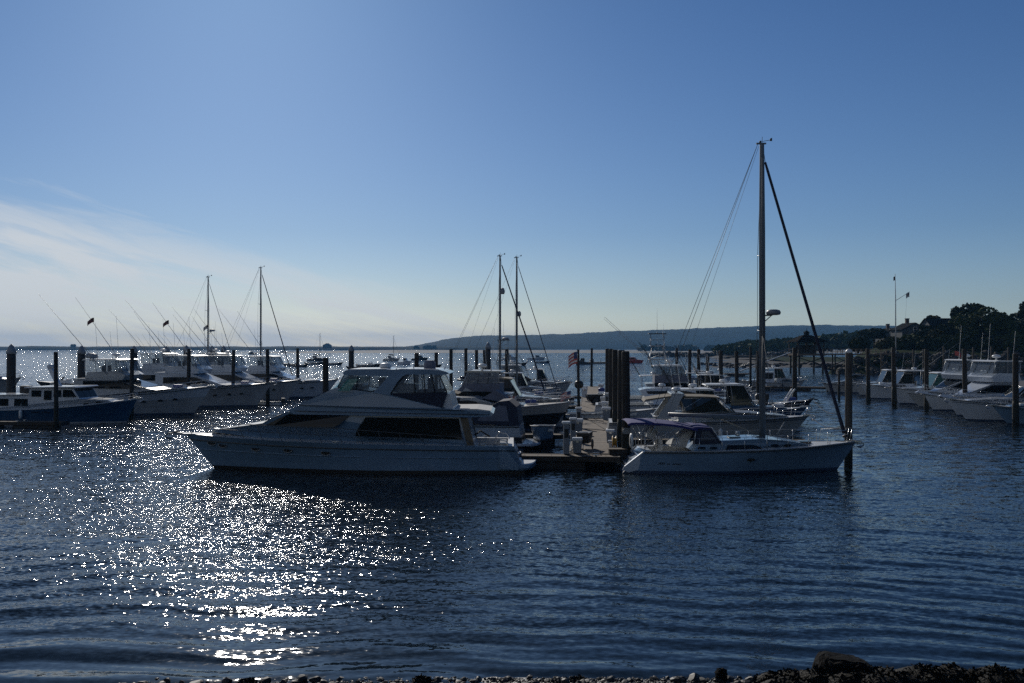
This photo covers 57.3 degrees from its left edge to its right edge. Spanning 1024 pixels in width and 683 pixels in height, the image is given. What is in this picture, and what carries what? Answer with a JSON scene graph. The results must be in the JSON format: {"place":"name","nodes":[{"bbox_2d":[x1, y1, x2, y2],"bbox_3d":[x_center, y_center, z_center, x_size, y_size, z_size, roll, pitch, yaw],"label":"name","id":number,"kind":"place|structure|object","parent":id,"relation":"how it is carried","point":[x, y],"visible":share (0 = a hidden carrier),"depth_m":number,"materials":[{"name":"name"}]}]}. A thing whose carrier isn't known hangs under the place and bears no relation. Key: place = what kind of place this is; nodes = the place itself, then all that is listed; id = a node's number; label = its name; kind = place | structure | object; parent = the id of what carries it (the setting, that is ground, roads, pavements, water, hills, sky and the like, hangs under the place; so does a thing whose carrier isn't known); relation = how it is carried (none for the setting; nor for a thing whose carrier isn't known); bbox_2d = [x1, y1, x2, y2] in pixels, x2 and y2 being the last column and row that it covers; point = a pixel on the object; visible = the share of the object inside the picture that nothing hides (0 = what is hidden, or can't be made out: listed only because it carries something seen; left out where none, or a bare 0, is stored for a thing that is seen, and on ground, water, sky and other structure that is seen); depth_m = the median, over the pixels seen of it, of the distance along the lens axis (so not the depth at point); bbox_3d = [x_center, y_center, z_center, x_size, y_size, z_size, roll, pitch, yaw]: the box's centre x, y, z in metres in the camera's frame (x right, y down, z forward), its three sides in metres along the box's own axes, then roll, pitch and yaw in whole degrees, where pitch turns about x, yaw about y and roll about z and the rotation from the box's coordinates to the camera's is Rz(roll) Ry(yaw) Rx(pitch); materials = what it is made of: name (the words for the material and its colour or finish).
{"place":"outdoors","nodes":[
{"label":"outdoors","id":0,"kind":"place"},
{"bbox_2d":[0,346,544,349],"bbox_3d":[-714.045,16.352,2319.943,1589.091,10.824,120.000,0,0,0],"label":"spit","id":1,"kind":"structure","parent":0,"point":[264,348],"depth_m":2273.26,"materials":[{"name":"sand"}]},
{"bbox_2d":[133,673,754,682],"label":"beach","id":2,"kind":"structure","parent":0,"point":[668,681],"depth_m":16.79,"materials":[{"name":"stone"}]},
{"bbox_2d":[239,662,1023,682],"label":"seaweed","id":3,"kind":"object","parent":2,"relation":"on","point":[952,672],"visible":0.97,"depth_m":16.32,"materials":[{"name":"plant"}]},
{"bbox_2d":[714,668,727,681],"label":"rock","id":4,"kind":"object","parent":2,"relation":"on","point":[721,673],"visible":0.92,"depth_m":16.76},
{"bbox_2d":[811,651,873,673],"bbox_3d":[6.101,5.910,16.810,1.564,0.615,0.764,0,0,0],"label":"boulder","id":5,"kind":"object","parent":2,"relation":"on","point":[830,662],"visible":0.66,"depth_m":16.58,"materials":[{"name":"stone"}]},
{"bbox_2d":[0,349,1023,682],"bbox_3d":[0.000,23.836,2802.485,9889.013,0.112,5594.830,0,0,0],"label":"water","id":6,"kind":"structure","parent":0,"point":[138,547],"depth_m":26.88,"materials":[{"name":"blue liquid"}]},
{"bbox_2d":[6,344,16,392],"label":"capped pile","id":7,"kind":"object","parent":6,"relation":"in","point":[11,351],"visible":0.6,"depth_m":79.72,"materials":[{"name":"wood"}]},
{"bbox_2d":[0,420,69,427],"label":"finger dock","id":8,"kind":"object","parent":6,"relation":"on","point":[30,424],"visible":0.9,"depth_m":69.68,"materials":[{"name":"brown wood"}]},
{"bbox_2d":[37,377,73,385],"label":"motor boat","id":9,"kind":"object","parent":6,"relation":"on","point":[62,381],"visible":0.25,"depth_m":135.06,"materials":[{"name":"white"}]},
{"bbox_2d":[54,352,58,428],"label":"piling","id":10,"kind":"object","parent":6,"relation":"in","point":[56,412],"visible":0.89,"depth_m":69.15,"materials":[{"name":"wood"}]},
{"bbox_2d":[0,364,143,422],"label":"lobster boat","id":11,"kind":"object","parent":6,"relation":"on","point":[82,404],"visible":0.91,"depth_m":74.16,"materials":[{"name":"blue"}]},
{"bbox_2d":[77,345,85,377],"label":"capped pile","id":12,"kind":"object","parent":6,"relation":"in","point":[81,363],"visible":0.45,"depth_m":97.67,"materials":[{"name":"wood"}]},
{"bbox_2d":[40,296,216,414],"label":"sportfishing boat","id":13,"kind":"object","parent":6,"relation":"on","point":[177,398],"visible":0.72,"depth_m":83.44,"materials":[{"name":"white"}]},
{"bbox_2d":[129,349,133,418],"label":"piling","id":14,"kind":"object","parent":6,"relation":"in","point":[131,416],"visible":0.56,"depth_m":78.78,"materials":[{"name":"wood"}]},
{"bbox_2d":[112,312,181,383],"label":"sportfishing boat","id":15,"kind":"object","parent":6,"relation":"on","point":[149,369],"visible":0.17,"depth_m":105.82,"materials":[{"name":"white"}]},
{"bbox_2d":[187,349,190,386],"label":"piling","id":16,"kind":"object","parent":6,"relation":"in","point":[188,365],"visible":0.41,"depth_m":89.87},
{"bbox_2d":[126,301,276,406],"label":"sportfishing boat","id":17,"kind":"object","parent":6,"relation":"on","point":[224,393],"visible":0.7,"depth_m":94.89,"materials":[{"name":"white"}]},
{"bbox_2d":[171,275,231,361],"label":"sloop","id":18,"kind":"object","parent":6,"relation":"on","point":[208,329],"visible":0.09,"depth_m":119.16,"materials":[{"name":"white"}]},
{"bbox_2d":[173,315,230,365],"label":"sportfishing boat","id":19,"kind":"object","parent":6,"relation":"on","point":[211,362],"visible":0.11,"depth_m":116.00,"materials":[{"name":"white"}]},
{"bbox_2d":[172,307,304,400],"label":"sportfishing boat","id":20,"kind":"object","parent":6,"relation":"on","point":[280,389],"visible":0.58,"depth_m":105.04,"materials":[{"name":"white"}]},
{"bbox_2d":[220,265,291,374],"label":"sloop","id":21,"kind":"object","parent":6,"relation":"on","point":[261,318],"visible":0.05,"depth_m":121.17,"materials":[{"name":"white"}]},
{"bbox_2d":[266,349,269,405],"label":"piling","id":22,"kind":"object","parent":6,"relation":"in","point":[267,381],"visible":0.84,"depth_m":95.79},
{"bbox_2d":[220,311,340,397],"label":"sportfishing boat","id":23,"kind":"object","parent":6,"relation":"on","point":[310,388],"visible":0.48,"depth_m":111.97,"materials":[{"name":"white"}]},
{"bbox_2d":[323,358,328,392],"bbox_3d":[-12.147,4.324,60.991,0.446,6.529,0.454,0,-1,1],"label":"piling","id":24,"kind":"object","parent":6,"relation":"in","point":[325,377],"visible":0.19,"depth_m":60.85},
{"bbox_2d":[165,356,536,473],"bbox_3d":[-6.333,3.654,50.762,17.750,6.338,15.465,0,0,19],"label":"motor yacht","id":25,"kind":"object","parent":6,"relation":"on","point":[393,423],"visible":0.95,"depth_m":44.56,"materials":[{"name":"white"}]},
{"bbox_2d":[268,414,349,426],"bbox_3d":[-9.758,3.782,44.751,4.077,0.612,0.163,0,0,6],"label":"forward window","id":26,"kind":"structure","parent":25,"relation":"in","point":[301,420],"depth_m":44.73,"materials":[{"name":"black glass"}]},
{"bbox_2d":[356,417,461,439],"bbox_3d":[-4.896,4.138,44.560,5.088,1.050,0.119,0,0,0],"label":"saloon window","id":27,"kind":"structure","parent":25,"relation":"in","point":[443,427],"depth_m":44.56,"materials":[{"name":"black glass"}]},
{"bbox_2d":[449,349,452,388],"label":"piling","id":28,"kind":"object","parent":6,"relation":"in","point":[451,365],"visible":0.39,"depth_m":91.92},
{"bbox_2d":[438,253,550,396],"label":"sloop","id":29,"kind":"object","parent":6,"relation":"on","point":[500,292],"visible":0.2,"depth_m":92.15,"materials":[{"name":"white"}]},
{"bbox_2d":[456,397,540,450],"bbox_3d":[-4.573,5.100,56.155,12.661,3.514,4.052,0,0,5],"label":"express cruiser","id":30,"kind":"object","parent":6,"relation":"on","point":[506,417],"visible":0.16,"depth_m":54.34,"materials":[{"name":"white"}]},
{"bbox_2d":[456,338,563,427],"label":"flybridge cruiser","id":31,"kind":"object","parent":6,"relation":"on","point":[482,383],"visible":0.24,"depth_m":70.50,"materials":[{"name":"white"}]},
{"bbox_2d":[458,255,562,397],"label":"sloop","id":32,"kind":"object","parent":6,"relation":"on","point":[516,348],"visible":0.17,"depth_m":97.13,"materials":[{"name":"white"}]},
{"bbox_2d":[444,382,577,429],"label":"sportfishing boat","id":33,"kind":"object","parent":6,"relation":"on","point":[534,412],"visible":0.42,"depth_m":67.89,"materials":[{"name":"white"}]},
{"bbox_2d":[455,353,574,402],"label":"sportfishing boat","id":34,"kind":"object","parent":6,"relation":"on","point":[510,385],"visible":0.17,"depth_m":80.11,"materials":[{"name":"white"}]},
{"bbox_2d":[494,351,560,393],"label":"fishing boat","id":35,"kind":"object","parent":6,"relation":"on","point":[522,380],"visible":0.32,"depth_m":104.15,"materials":[{"name":"white"}]},
{"bbox_2d":[496,340,570,395],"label":"sportfishing boat","id":36,"kind":"object","parent":6,"relation":"on","point":[531,382],"visible":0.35,"depth_m":112.24,"materials":[{"name":"white"}]},
{"bbox_2d":[530,424,555,447],"bbox_3d":[1.819,5.653,56.341,1.510,1.410,2.820,0,0,9],"label":"tender","id":37,"kind":"object","parent":6,"relation":"on","point":[543,434],"visible":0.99,"depth_m":55.76,"materials":[{"name":"blue"}]},
{"bbox_2d":[519,352,574,392],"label":"fishing boat","id":38,"kind":"object","parent":6,"relation":"on","point":[543,376],"visible":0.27,"depth_m":121.56,"materials":[{"name":"white"}]},
{"bbox_2d":[520,452,619,468],"bbox_3d":[1.975,6.113,46.812,6.777,1.070,1.150,0,0,5],"label":"end dock","id":39,"kind":"object","parent":6,"relation":"on","point":[561,461],"visible":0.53,"depth_m":46.28,"materials":[{"name":"brown wood"}]},
{"bbox_2d":[562,421,570,453],"bbox_3d":[2.739,4.840,47.186,0.440,1.640,0.440,0,0,0],"label":"power pedestal","id":40,"kind":"object","parent":39,"relation":"on","point":[565,437],"visible":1,"depth_m":47.03,"materials":[{"name":"grey plastic"}]},
{"bbox_2d":[577,349,579,406],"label":"piling","id":41,"kind":"object","parent":6,"relation":"in","point":[578,382],"visible":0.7,"depth_m":79.86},
{"bbox_2d":[569,386,615,464],"bbox_3d":[7.648,6.361,88.111,2.500,1.100,82.012,0,0,5],"label":"dock","id":42,"kind":"object","parent":6,"relation":"on","point":[599,438],"visible":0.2,"depth_m":58.97,"materials":[{"name":"brown wood"}]},
{"bbox_2d":[572,437,582,452],"bbox_3d":[3.322,5.274,47.626,0.539,0.779,0.508,0,0,5],"label":"dock box","id":43,"kind":"object","parent":42,"relation":"on","point":[577,444],"visible":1,"depth_m":47.43,"materials":[{"name":"grey plastic"}]},
{"bbox_2d":[576,431,593,449],"bbox_3d":[3.798,5.194,49.385,0.870,0.976,1.476,0,0,15],"label":"dock cart","id":44,"kind":"object","parent":42,"relation":"on","point":[586,436],"visible":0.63,"depth_m":49.13,"materials":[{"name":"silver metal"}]},
{"bbox_2d":[608,448,627,460],"bbox_3d":[5.331,5.700,47.205,0.960,0.620,0.660,0,0,0],"label":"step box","id":45,"kind":"object","parent":42,"relation":"on","point":[622,452],"visible":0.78,"depth_m":46.91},
{"bbox_2d":[605,349,608,391],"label":"piling","id":46,"kind":"object","parent":6,"relation":"in","point":[606,370],"visible":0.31,"depth_m":81.81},
{"bbox_2d":[561,391,656,425],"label":"console","id":47,"kind":"object","parent":6,"relation":"on","point":[639,413],"visible":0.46,"depth_m":71.34,"materials":[{"name":"white"}]},
{"bbox_2d":[608,349,612,417],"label":"piling","id":48,"kind":"object","parent":6,"relation":"in","point":[610,382],"visible":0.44,"depth_m":69.81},
{"bbox_2d":[612,350,617,422],"bbox_3d":[6.665,4.056,60.431,0.447,7.058,0.432,-1,1,-15],"label":"piling","id":49,"kind":"object","parent":6,"relation":"in","point":[614,386],"visible":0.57,"depth_m":60.26,"materials":[{"name":"wood"}]},
{"bbox_2d":[617,350,624,447],"bbox_3d":[6.147,4.007,52.810,0.460,7.058,0.453,1,-1,-14],"label":"piling","id":50,"kind":"object","parent":6,"relation":"in","point":[619,432],"visible":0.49,"depth_m":52.66,"materials":[{"name":"wood"}]},
{"bbox_2d":[622,351,630,454],"bbox_3d":[5.776,3.995,47.367,0.487,7.013,0.486,0,0,-38],"label":"piling","id":51,"kind":"object","parent":6,"relation":"in","point":[625,388],"visible":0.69,"depth_m":47.19,"materials":[{"name":"wood"}]},
{"bbox_2d":[594,363,758,411],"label":"hardtop cruiser","id":52,"kind":"object","parent":6,"relation":"on","point":[649,391],"visible":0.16,"depth_m":77.94,"materials":[{"name":"white"}]},
{"bbox_2d":[606,318,754,401],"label":"tower sportfisher","id":53,"kind":"object","parent":6,"relation":"on","point":[657,379],"visible":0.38,"depth_m":87.79,"materials":[{"name":"white"}]},
{"bbox_2d":[670,340,750,389],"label":"fishing boat","id":54,"kind":"object","parent":6,"relation":"on","point":[704,378],"visible":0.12,"depth_m":104.12,"materials":[{"name":"white"}]},
{"bbox_2d":[657,355,779,413],"bbox_3d":[12.637,3.849,64.139,11.541,6.119,3.714,0,0,5],"label":"fishing boat","id":55,"kind":"object","parent":6,"relation":"on","point":[701,390],"visible":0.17,"depth_m":63.49,"materials":[{"name":"white"}]},
{"bbox_2d":[651,351,791,356],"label":"stone jetty","id":56,"kind":"object","parent":6,"relation":"in","point":[704,354],"visible":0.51,"depth_m":596.66,"materials":[{"name":"stone"}]},
{"bbox_2d":[688,357,755,398],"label":"fishing boat","id":57,"kind":"object","parent":6,"relation":"on","point":[715,378],"visible":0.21,"depth_m":97.24,"materials":[{"name":"white"}]},
{"bbox_2d":[607,357,840,438],"bbox_3d":[14.012,3.892,57.324,10.196,5.946,18.476,0,-1,-44],"label":"express cruiser","id":58,"kind":"object","parent":6,"relation":"on","point":[701,403],"visible":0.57,"depth_m":58.40,"materials":[{"name":"white"}]},
{"bbox_2d":[650,350,811,417],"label":"boat","id":59,"kind":"object","parent":6,"relation":"on","point":[737,396],"visible":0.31,"depth_m":66.66,"materials":[{"name":"white"}]},
{"bbox_2d":[617,137,863,473],"bbox_3d":[11.289,-1.640,46.085,12.036,16.866,3.890,0,0,0],"label":"sailing yacht","id":60,"kind":"object","parent":6,"relation":"on","point":[694,448],"visible":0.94,"depth_m":45.19,"materials":[{"name":"white"}]},
{"bbox_2d":[725,445,761,449],"bbox_3d":[11.099,5.057,44.701,1.845,0.227,0.109,0,0,0],"label":"cabin window","id":61,"kind":"structure","parent":60,"relation":"in","point":[729,447],"depth_m":44.69,"materials":[{"name":"black glass"}]},
{"bbox_2d":[739,371,799,389],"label":"pilothouse boat","id":62,"kind":"object","parent":6,"relation":"on","point":[771,377],"visible":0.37,"depth_m":133.35,"materials":[{"name":"white"}]},
{"bbox_2d":[744,355,807,385],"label":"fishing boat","id":63,"kind":"object","parent":6,"relation":"on","point":[780,376],"visible":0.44,"depth_m":136.19,"materials":[{"name":"white"}]},
{"bbox_2d":[745,386,826,390],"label":"floating dock","id":64,"kind":"object","parent":6,"relation":"on","point":[789,388],"visible":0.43,"depth_m":129.40,"materials":[{"name":"brown wood"}]},
{"bbox_2d":[754,388,833,413],"bbox_3d":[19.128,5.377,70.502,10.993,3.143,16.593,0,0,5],"label":"open boat","id":65,"kind":"object","parent":6,"relation":"on","point":[790,399],"visible":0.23,"depth_m":76.48,"materials":[{"name":"white"}]},
{"bbox_2d":[792,348,796,399],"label":"piling","id":66,"kind":"object","parent":6,"relation":"in","point":[794,369],"visible":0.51,"depth_m":82.80,"materials":[{"name":"wood"}]},
{"bbox_2d":[786,328,826,373],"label":"pavilion","id":67,"kind":"structure","parent":6,"relation":"in","point":[806,349],"depth_m":210.16,"materials":[{"name":"wood"}]},
{"bbox_2d":[819,374,864,392],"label":"motor boat","id":68,"kind":"object","parent":6,"relation":"on","point":[855,377],"visible":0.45,"depth_m":123.70,"materials":[{"name":"white"}]},
{"bbox_2d":[844,349,852,467],"bbox_3d":[16.844,3.926,46.876,0.412,7.146,0.419,1,0,-25],"label":"piling","id":69,"kind":"object","parent":6,"relation":"in","point":[848,461],"visible":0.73,"depth_m":46.73,"materials":[{"name":"brown wood"}]},
{"bbox_2d":[826,349,890,373],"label":"boardwalk","id":70,"kind":"structure","parent":6,"relation":"in","point":[835,357],"depth_m":210.99,"materials":[{"name":"wood"}]},
{"bbox_2d":[866,348,870,401],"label":"piling","id":71,"kind":"object","parent":6,"relation":"in","point":[868,395],"visible":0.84,"depth_m":103.83,"materials":[{"name":"wood"}]},
{"bbox_2d":[852,356,911,395],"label":"fishing boat","id":72,"kind":"object","parent":6,"relation":"on","point":[885,375],"visible":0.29,"depth_m":116.31,"materials":[{"name":"white"}]},
{"bbox_2d":[891,347,896,405],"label":"piling","id":73,"kind":"object","parent":6,"relation":"in","point":[893,373],"visible":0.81,"depth_m":95.84,"materials":[{"name":"wood"}]},
{"bbox_2d":[907,393,930,406],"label":"fishing boat","id":74,"kind":"object","parent":6,"relation":"on","point":[918,399],"visible":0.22,"depth_m":94.47,"materials":[{"name":"white"}]},
{"bbox_2d":[924,349,928,409],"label":"piling","id":75,"kind":"object","parent":6,"relation":"in","point":[926,372],"visible":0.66,"depth_m":89.89,"materials":[{"name":"wood"}]},
{"bbox_2d":[915,335,987,410],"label":"sportfishing boat","id":76,"kind":"object","parent":6,"relation":"on","point":[953,377],"visible":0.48,"depth_m":88.76,"materials":[{"name":"white"}]},
{"bbox_2d":[962,349,967,392],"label":"piling","id":77,"kind":"object","parent":6,"relation":"in","point":[964,369],"visible":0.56,"depth_m":81.80,"materials":[{"name":"wood"}]},
{"bbox_2d":[938,334,1023,415],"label":"sportfishing boat","id":78,"kind":"object","parent":6,"relation":"on","point":[992,383],"visible":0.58,"depth_m":81.48,"materials":[{"name":"white"}]},
{"bbox_2d":[944,381,1023,420],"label":"express cruiser","id":79,"kind":"object","parent":6,"relation":"on","point":[974,409],"visible":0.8,"depth_m":76.49,"materials":[{"name":"white"}]},
{"bbox_2d":[986,398,1023,424],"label":"express cruiser","id":80,"kind":"object","parent":6,"relation":"on","point":[1005,412],"visible":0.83,"depth_m":72.70,"materials":[{"name":"blue"}]},
{"bbox_2d":[1012,354,1018,426],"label":"piling","id":81,"kind":"object","parent":6,"relation":"in","point":[1015,390],"visible":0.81,"depth_m":70.76,"materials":[{"name":"wood"}]},
{"bbox_2d":[0,0,1023,346],"label":"sky","id":82,"kind":"structure","parent":0,"point":[378,159],"materials":[{"name":"blue"}]},
{"bbox_2d":[249,350,864,352],"bbox_3d":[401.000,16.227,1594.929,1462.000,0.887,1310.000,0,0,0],"label":"sandbar","id":83,"kind":"structure","parent":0,"point":[494,351],"depth_m":1319.60,"materials":[{"name":"sand"}]},
{"bbox_2d":[413,344,714,350],"bbox_3d":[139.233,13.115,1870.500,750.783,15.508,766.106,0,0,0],"label":"shore scrub","id":84,"kind":"object","parent":83,"relation":"on","point":[659,348],"visible":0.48,"depth_m":1496.53,"materials":[{"name":"green plant"}]},
{"bbox_2d":[405,325,894,348],"bbox_3d":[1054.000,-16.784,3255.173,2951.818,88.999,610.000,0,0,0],"label":"hill","id":85,"kind":"structure","parent":0,"point":[704,337],"depth_m":3119.66,"materials":[{"name":"plant"}]},
{"bbox_2d":[709,356,843,367],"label":"mudflat","id":86,"kind":"structure","parent":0,"point":[743,359],"depth_m":388.27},
{"bbox_2d":[700,362,833,367],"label":"mud stones","id":87,"kind":"object","parent":86,"relation":"on","point":[727,364],"visible":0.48,"depth_m":300.29,"materials":[{"name":"stone"}]},
{"bbox_2d":[711,330,873,355],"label":"woods","id":88,"kind":"object","parent":86,"relation":"on","point":[836,341],"visible":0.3,"depth_m":522.40,"materials":[{"name":"green plant"}]},
{"bbox_2d":[766,357,844,361],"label":"marsh","id":89,"kind":"structure","parent":86,"relation":"on","point":[787,359],"depth_m":394.03,"materials":[{"name":"green plant"}]},
{"bbox_2d":[856,336,967,398],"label":"fishing boat","id":90,"kind":"object","parent":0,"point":[879,391],"visible":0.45,"depth_m":108.71,"materials":[{"name":"white"}]},
{"bbox_2d":[828,347,1023,374],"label":"bank","id":91,"kind":"structure","parent":0,"point":[900,362],"depth_m":211.49,"materials":[{"name":"green plant"}]},
{"bbox_2d":[847,339,868,353],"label":"bush","id":92,"kind":"object","parent":91,"relation":"on","point":[857,344],"visible":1,"depth_m":226.54,"materials":[{"name":"green plant"}]},
{"bbox_2d":[857,328,888,347],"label":"tree","id":93,"kind":"object","parent":91,"relation":"on","point":[877,333],"visible":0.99,"depth_m":298.51,"materials":[{"name":"green plant"}]},
{"bbox_2d":[875,336,900,349],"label":"bush","id":94,"kind":"object","parent":91,"relation":"on","point":[883,343],"visible":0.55,"depth_m":238.90,"materials":[{"name":"green plant"}]},
{"bbox_2d":[889,338,916,349],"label":"bush","id":95,"kind":"object","parent":91,"relation":"on","point":[905,343],"visible":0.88,"depth_m":224.26,"materials":[{"name":"green plant"}]},
{"bbox_2d":[889,318,918,337],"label":"house","id":96,"kind":"structure","parent":91,"relation":"on","point":[909,328],"depth_m":296.39,"materials":[{"name":"grey"}]},
{"bbox_2d":[826,350,1023,375],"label":"rock revetment","id":97,"kind":"object","parent":91,"relation":"on","point":[874,370],"visible":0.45,"depth_m":209.03,"materials":[{"name":"stone"}]},
{"bbox_2d":[915,336,941,349],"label":"bush","id":98,"kind":"object","parent":91,"relation":"on","point":[927,342],"visible":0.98,"depth_m":220.10,"materials":[{"name":"green plant"}]},
{"bbox_2d":[917,318,952,330],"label":"house","id":99,"kind":"structure","parent":91,"relation":"on","point":[933,322],"depth_m":283.60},
{"bbox_2d":[946,333,971,349],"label":"bush","id":100,"kind":"object","parent":91,"relation":"on","point":[962,344],"visible":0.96,"depth_m":219.36,"materials":[{"name":"green plant"}]},
{"bbox_2d":[949,302,983,332],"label":"tree","id":101,"kind":"object","parent":91,"relation":"on","point":[970,307],"visible":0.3,"depth_m":242.60,"materials":[{"name":"green plant"}]},
{"bbox_2d":[949,306,1017,339],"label":"tree","id":102,"kind":"object","parent":91,"relation":"on","point":[995,323],"visible":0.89,"depth_m":224.22,"materials":[{"name":"green plant"}]},
{"bbox_2d":[968,337,1004,350],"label":"bush","id":103,"kind":"object","parent":91,"relation":"on","point":[986,343],"visible":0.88,"depth_m":215.79,"materials":[{"name":"green plant"}]},
{"bbox_2d":[999,331,1023,350],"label":"bush","id":104,"kind":"object","parent":91,"relation":"on","point":[1018,344],"visible":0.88,"depth_m":213.92,"materials":[{"name":"green plant"}]},
{"bbox_2d":[1010,301,1023,331],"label":"tree","id":105,"kind":"object","parent":91,"relation":"on","point":[1018,317],"visible":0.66,"depth_m":236.28,"materials":[{"name":"green plant"}]},
{"bbox_2d":[884,350,975,403],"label":"fishing boat","id":106,"kind":"object","parent":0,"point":[935,379],"visible":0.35,"depth_m":99.07,"materials":[{"name":"white"}]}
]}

